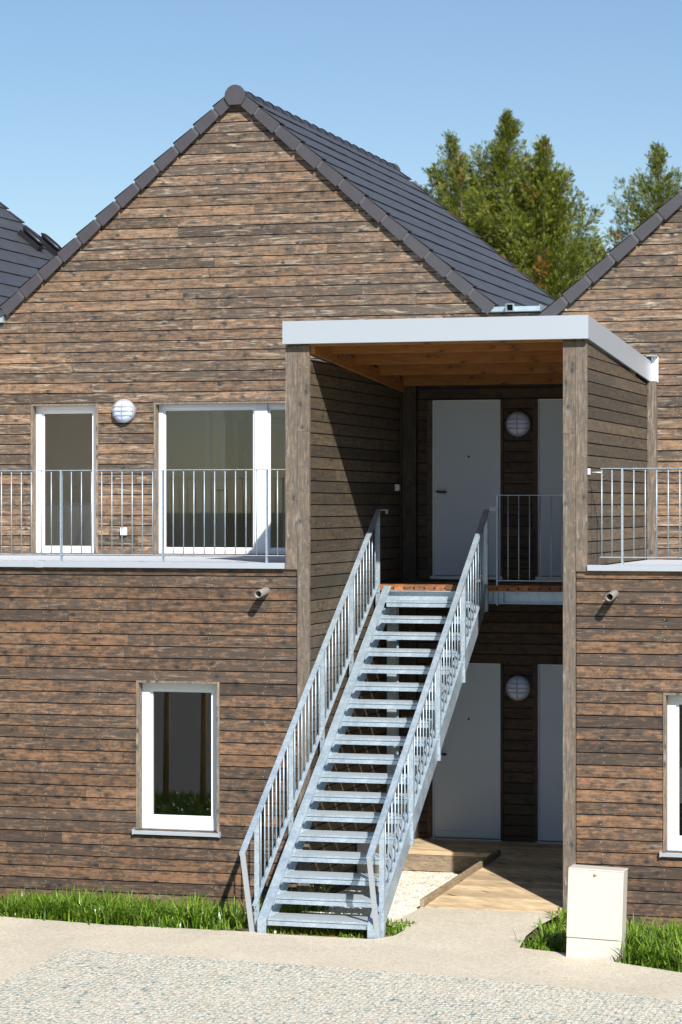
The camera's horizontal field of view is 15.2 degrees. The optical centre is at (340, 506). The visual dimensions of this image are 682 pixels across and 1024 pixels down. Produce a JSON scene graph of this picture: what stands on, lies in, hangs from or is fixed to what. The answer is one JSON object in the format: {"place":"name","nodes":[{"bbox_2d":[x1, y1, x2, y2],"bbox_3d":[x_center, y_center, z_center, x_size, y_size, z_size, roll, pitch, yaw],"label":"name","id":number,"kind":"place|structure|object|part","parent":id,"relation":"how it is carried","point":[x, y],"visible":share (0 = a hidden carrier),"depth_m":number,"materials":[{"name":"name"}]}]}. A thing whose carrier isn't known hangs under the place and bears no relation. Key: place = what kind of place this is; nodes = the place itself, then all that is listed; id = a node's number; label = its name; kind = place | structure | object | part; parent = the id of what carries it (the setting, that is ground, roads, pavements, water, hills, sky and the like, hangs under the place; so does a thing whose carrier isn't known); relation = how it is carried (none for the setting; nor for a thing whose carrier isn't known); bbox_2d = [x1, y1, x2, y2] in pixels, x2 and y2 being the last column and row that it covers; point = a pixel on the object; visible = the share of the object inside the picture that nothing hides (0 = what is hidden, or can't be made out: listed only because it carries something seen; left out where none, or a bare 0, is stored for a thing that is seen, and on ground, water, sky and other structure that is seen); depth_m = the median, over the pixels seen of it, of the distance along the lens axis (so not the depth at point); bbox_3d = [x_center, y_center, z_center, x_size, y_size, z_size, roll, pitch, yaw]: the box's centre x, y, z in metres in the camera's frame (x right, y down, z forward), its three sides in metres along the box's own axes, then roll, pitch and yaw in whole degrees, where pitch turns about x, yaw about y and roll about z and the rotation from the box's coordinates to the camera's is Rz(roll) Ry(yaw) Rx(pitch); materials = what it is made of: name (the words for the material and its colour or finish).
{"place":"outdoors","nodes":[
{"label":"outdoors","id":0,"kind":"place"},
{"bbox_2d":[0,907,681,1000],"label":"path","id":1,"kind":"structure","parent":0,"point":[476,944],"depth_m":23.19,"materials":[{"name":"beige concrete"}]},
{"bbox_2d":[0,949,681,1023],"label":"gravel grid","id":2,"kind":"object","parent":1,"relation":"on","point":[80,986],"visible":1,"depth_m":20.90,"materials":[{"name":"grey gravel"}]},
{"bbox_2d":[491,958,534,978],"bbox_3d":[1.502,4.011,22.220,0.020,0.001,1.123,0,0,24],"label":"path joint","id":3,"kind":"object","parent":1,"relation":"on","point":[512,968],"visible":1,"depth_m":22.21,"materials":[{"name":"beige concrete"}]},
{"bbox_2d":[566,864,627,962],"bbox_3d":[2.285,3.691,22.840,0.525,0.946,0.245,0,0,16],"label":"meter cabinet","id":4,"kind":"object","parent":1,"relation":"on","point":[596,910],"visible":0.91,"depth_m":22.74,"materials":[{"name":"beige plastic"}]},
{"bbox_3d":[2.290,3.533,22.843,0.518,0.630,0.235,0,0,16],"label":"door","id":5,"kind":"part","parent":4,"relation":"part of","materials":[{"name":"white plastic"}]},
{"bbox_2d":[0,0,681,280],"label":"sky","id":6,"kind":"structure","parent":0,"point":[93,92],"materials":[{"name":"blue"}]},
{"bbox_2d":[109,559,675,971],"bbox_3d":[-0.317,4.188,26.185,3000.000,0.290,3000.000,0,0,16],"label":"ground","id":7,"kind":"structure","parent":0,"point":[530,935],"depth_m":24.45,"materials":[{"name":"soil"}]},
{"bbox_2d":[0,202,53,315],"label":"timber house","id":8,"kind":"structure","parent":7,"relation":"on","point":[22,261],"depth_m":36.58,"materials":[{"name":"tile"}]},
{"bbox_2d":[17,226,44,251],"bbox_3d":[-4.584,-3.940,37.825,0.449,0.420,0.170,0,0,16],"label":"roof vent","id":9,"kind":"object","parent":8,"relation":"on","point":[32,239],"visible":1,"depth_m":37.75,"materials":[{"name":"metal"}]},
{"bbox_2d":[39,233,61,255],"bbox_3d":[-4.379,-3.906,38.390,0.449,0.420,0.170,0,0,16],"label":"roof vent","id":10,"kind":"object","parent":8,"relation":"on","point":[52,246],"visible":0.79,"depth_m":38.31,"materials":[{"name":"metal"}]},
{"bbox_2d":[0,884,334,930],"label":"grass","id":11,"kind":"structure","parent":7,"relation":"on","point":[118,910],"depth_m":24.88,"materials":[{"name":"green plant"}]},
{"bbox_2d":[0,85,562,918],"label":"timber house","id":12,"kind":"structure","parent":7,"relation":"on","point":[148,703],"depth_m":29.74,"materials":[{"name":"brown wood"}]},
{"bbox_2d":[0,316,4,322],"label":"gutter","id":13,"kind":"object","parent":12,"relation":"attached to","point":[2,319],"visible":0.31,"depth_m":31.16,"materials":[{"name":"metal"}]},
{"bbox_2d":[31,403,98,552],"bbox_3d":[-3.328,-0.340,31.060,0.876,1.811,0.182,0,0,16],"label":"french window","id":14,"kind":"structure","parent":12,"relation":"in","point":[38,411],"depth_m":31.12,"materials":[{"name":"white plastic"}]},
{"bbox_2d":[120,527,126,534],"bbox_3d":[-2.613,0.297,30.741,0.080,0.095,0.054,0,0,16],"label":"wall socket","id":15,"kind":"object","parent":12,"relation":"attached to","point":[124,530],"depth_m":30.72,"materials":[{"name":"grey plastic"}]},
{"bbox_2d":[112,399,135,422],"bbox_3d":[-2.618,-1.150,30.709,0.290,0.290,0.118,0,0,16],"label":"wall lamp","id":16,"kind":"object","parent":12,"relation":"attached to","point":[123,410],"visible":1,"depth_m":30.68,"materials":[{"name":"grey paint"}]},
{"bbox_2d":[0,469,284,562],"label":"balcony railing","id":17,"kind":"object","parent":12,"relation":"on","point":[61,554],"visible":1,"depth_m":26.68,"materials":[{"name":"metal"}]},
{"bbox_2d":[132,680,220,837],"bbox_3d":[-1.686,2.615,26.646,0.963,1.606,0.233,0,0,16],"label":"window","id":18,"kind":"structure","parent":12,"relation":"in","point":[146,818],"depth_m":26.70,"materials":[{"name":"white plastic"}]},
{"bbox_2d":[154,401,284,553],"bbox_3d":[-0.926,-0.342,30.367,2.694,1.814,0.182,0,0,16],"label":"french window","id":19,"kind":"structure","parent":12,"relation":"in","point":[261,409],"depth_m":30.45,"materials":[{"name":"white plastic"}]},
{"bbox_2d":[254,587,269,597],"bbox_3d":[-0.805,0.879,26.214,0.080,0.107,0.264,0,0,19],"label":"overflow pipe","id":20,"kind":"object","parent":12,"relation":"attached to","point":[262,592],"visible":1,"depth_m":26.17,"materials":[{"name":"plastic"}]},
{"bbox_2d":[430,663,501,840],"bbox_3d":[1.460,2.845,29.632,0.851,2.070,0.120,0,0,16],"label":"door","id":21,"kind":"structure","parent":12,"relation":"in","point":[466,779],"depth_m":29.61,"materials":[{"name":"white plastic"}]},
{"bbox_2d":[430,400,503,579],"bbox_3d":[1.460,-0.197,29.632,0.851,2.075,0.120,0,0,16],"label":"door","id":22,"kind":"structure","parent":12,"relation":"in","point":[466,433],"depth_m":29.65,"materials":[{"name":"white plastic"}]},
{"bbox_2d":[482,304,545,312],"bbox_3d":[2.921,-2.284,32.750,0.680,0.088,7.130,0,0,16],"label":"gutter","id":23,"kind":"object","parent":12,"relation":"attached to","point":[514,308],"visible":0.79,"depth_m":29.38,"materials":[{"name":"metal"}]},
{"bbox_2d":[506,675,530,700],"bbox_3d":[2.030,2.084,29.368,0.290,0.290,0.118,0,0,16],"label":"wall lamp","id":24,"kind":"object","parent":12,"relation":"attached to","point":[518,687],"visible":1,"depth_m":29.34,"materials":[{"name":"white glass"}]},
{"bbox_2d":[506,411,530,436],"bbox_3d":[2.030,-0.950,29.368,0.290,0.290,0.118,0,0,16],"label":"wall lamp","id":25,"kind":"object","parent":12,"relation":"attached to","point":[518,423],"visible":1,"depth_m":29.34,"materials":[{"name":"white glass"}]},
{"bbox_2d":[255,926,390,938],"bbox_3d":[-0.024,4.035,24.461,1.480,0.001,1.150,0,0,16],"label":"earth strip","id":26,"kind":"object","parent":7,"relation":"on","point":[320,929],"visible":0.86,"depth_m":24.18,"materials":[{"name":"brown soil"}]},
{"bbox_2d":[266,912,417,938],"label":"weeds","id":27,"kind":"object","parent":26,"relation":"on","point":[393,931],"visible":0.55,"depth_m":24.16,"materials":[{"name":"green plant"}]},
{"bbox_2d":[239,509,498,938],"bbox_3d":[0.401,2.040,26.042,1.388,4.020,4.928,0,0,16],"label":"outdoor staircase","id":28,"kind":"structure","parent":26,"relation":"on","point":[386,879],"depth_m":25.75,"materials":[{"name":"metal"}]},
{"bbox_2d":[305,870,461,923],"bbox_3d":[0.529,4.063,26.664,1.320,0.077,4.410,0,0,16],"label":"gravel bed","id":29,"kind":"object","parent":7,"relation":"on","point":[412,884],"visible":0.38,"depth_m":27.34,"materials":[{"name":"white gravel"}]},
{"bbox_2d":[357,843,378,873],"bbox_3d":[0.299,3.920,27.874,0.223,0.500,0.172,0,0,16],"label":"utility box","id":30,"kind":"object","parent":29,"relation":"on","point":[362,847],"visible":0.21,"depth_m":27.81,"materials":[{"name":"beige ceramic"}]},
{"bbox_2d":[357,848,375,873],"bbox_3d":[0.277,3.880,27.797,0.208,0.340,0.012,0,0,16],"label":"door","id":31,"kind":"structure","parent":30,"relation":"in","point":[361,868],"depth_m":27.80,"materials":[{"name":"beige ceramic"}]},
{"bbox_2d":[386,838,562,915],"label":"entrance deck","id":32,"kind":"structure","parent":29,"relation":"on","point":[511,876],"depth_m":27.32,"materials":[{"name":"brown wood"}]},
{"bbox_2d":[409,130,505,229],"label":"conifer tree","id":33,"kind":"object","parent":7,"relation":"on","point":[450,156],"visible":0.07,"depth_m":72.98,"materials":[{"name":"green plant"}]},
{"bbox_2d":[282,315,657,910],"bbox_3d":[1.498,1.188,27.563,3.247,6.165,3.885,0,0,16],"label":"entrance porch","id":34,"kind":"object","parent":7,"relation":"on","point":[351,430],"visible":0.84,"depth_m":26.99,"materials":[{"name":"brown wood"}]},
{"bbox_2d":[395,484,399,490],"bbox_3d":[0.652,-0.220,29.475,0.046,0.080,0.080,0,0,16],"label":"light switch","id":35,"kind":"object","parent":34,"relation":"attached to","point":[397,487],"visible":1,"depth_m":29.44,"materials":[{"name":"grey plastic"}]},
{"bbox_2d":[490,495,562,604],"bbox_3d":[2.274,0.479,28.029,1.316,1.218,0.044,0,0,16],"label":"balcony railing","id":36,"kind":"object","parent":34,"relation":"on","point":[497,539],"visible":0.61,"depth_m":28.11,"materials":[{"name":"metal"}]},
{"bbox_2d":[433,151,520,258],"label":"conifer tree","id":37,"kind":"object","parent":7,"relation":"on","point":[457,186],"visible":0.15,"depth_m":70.77,"materials":[{"name":"green plant"}]},
{"bbox_2d":[457,108,605,297],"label":"conifer tree","id":38,"kind":"object","parent":7,"relation":"on","point":[503,164],"visible":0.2,"depth_m":71.20,"materials":[{"name":"green plant"}]},
{"bbox_2d":[468,134,634,374],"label":"conifer tree","id":39,"kind":"object","parent":7,"relation":"on","point":[549,187],"visible":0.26,"depth_m":69.73,"materials":[{"name":"green plant"}]},
{"bbox_2d":[513,906,681,972],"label":"grass","id":40,"kind":"structure","parent":7,"relation":"on","point":[651,946],"depth_m":23.04,"materials":[{"name":"green plant"}]},
{"bbox_2d":[520,187,681,930],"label":"timber house","id":41,"kind":"structure","parent":7,"relation":"on","point":[628,290],"depth_m":25.38,"materials":[{"name":"wood"}]},
{"bbox_2d":[535,399,562,579],"bbox_3d":[2.656,-0.197,29.287,0.851,2.075,0.120,0,0,16],"label":"door","id":42,"kind":"structure","parent":41,"relation":"in","point":[550,411],"depth_m":29.36,"materials":[{"name":"white plastic"}]},
{"bbox_2d":[535,664,562,843],"bbox_3d":[2.656,2.845,29.287,0.851,2.070,0.120,0,0,16],"label":"door","id":43,"kind":"structure","parent":41,"relation":"in","point":[550,677],"depth_m":29.36,"materials":[{"name":"white plastic"}]},
{"bbox_2d":[605,590,618,600],"bbox_3d":[2.674,0.874,25.210,0.080,0.107,0.264,0,0,19],"label":"overflow pipe","id":44,"kind":"object","parent":41,"relation":"attached to","point":[611,595],"visible":1,"depth_m":25.17,"materials":[{"name":"plastic"}]},
{"bbox_2d":[588,468,681,564],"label":"balcony railing","id":45,"kind":"object","parent":41,"relation":"on","point":[622,557],"visible":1,"depth_m":25.27,"materials":[{"name":"metal"}]},
{"bbox_2d":[659,692,681,856],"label":"window","id":46,"kind":"structure","parent":41,"relation":"in","point":[672,839],"depth_m":25.27,"materials":[{"name":"white plastic"}]},
{"bbox_2d":[590,246,633,371],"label":"conifer tree","id":47,"kind":"object","parent":7,"relation":"on","point":[605,252],"visible":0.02,"depth_m":71.77,"materials":[{"name":"green plant"}]},
{"bbox_2d":[577,140,681,559],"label":"conifer tree","id":48,"kind":"object","parent":7,"relation":"on","point":[657,161],"visible":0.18,"depth_m":71.23,"materials":[{"name":"green plant"}]}
]}

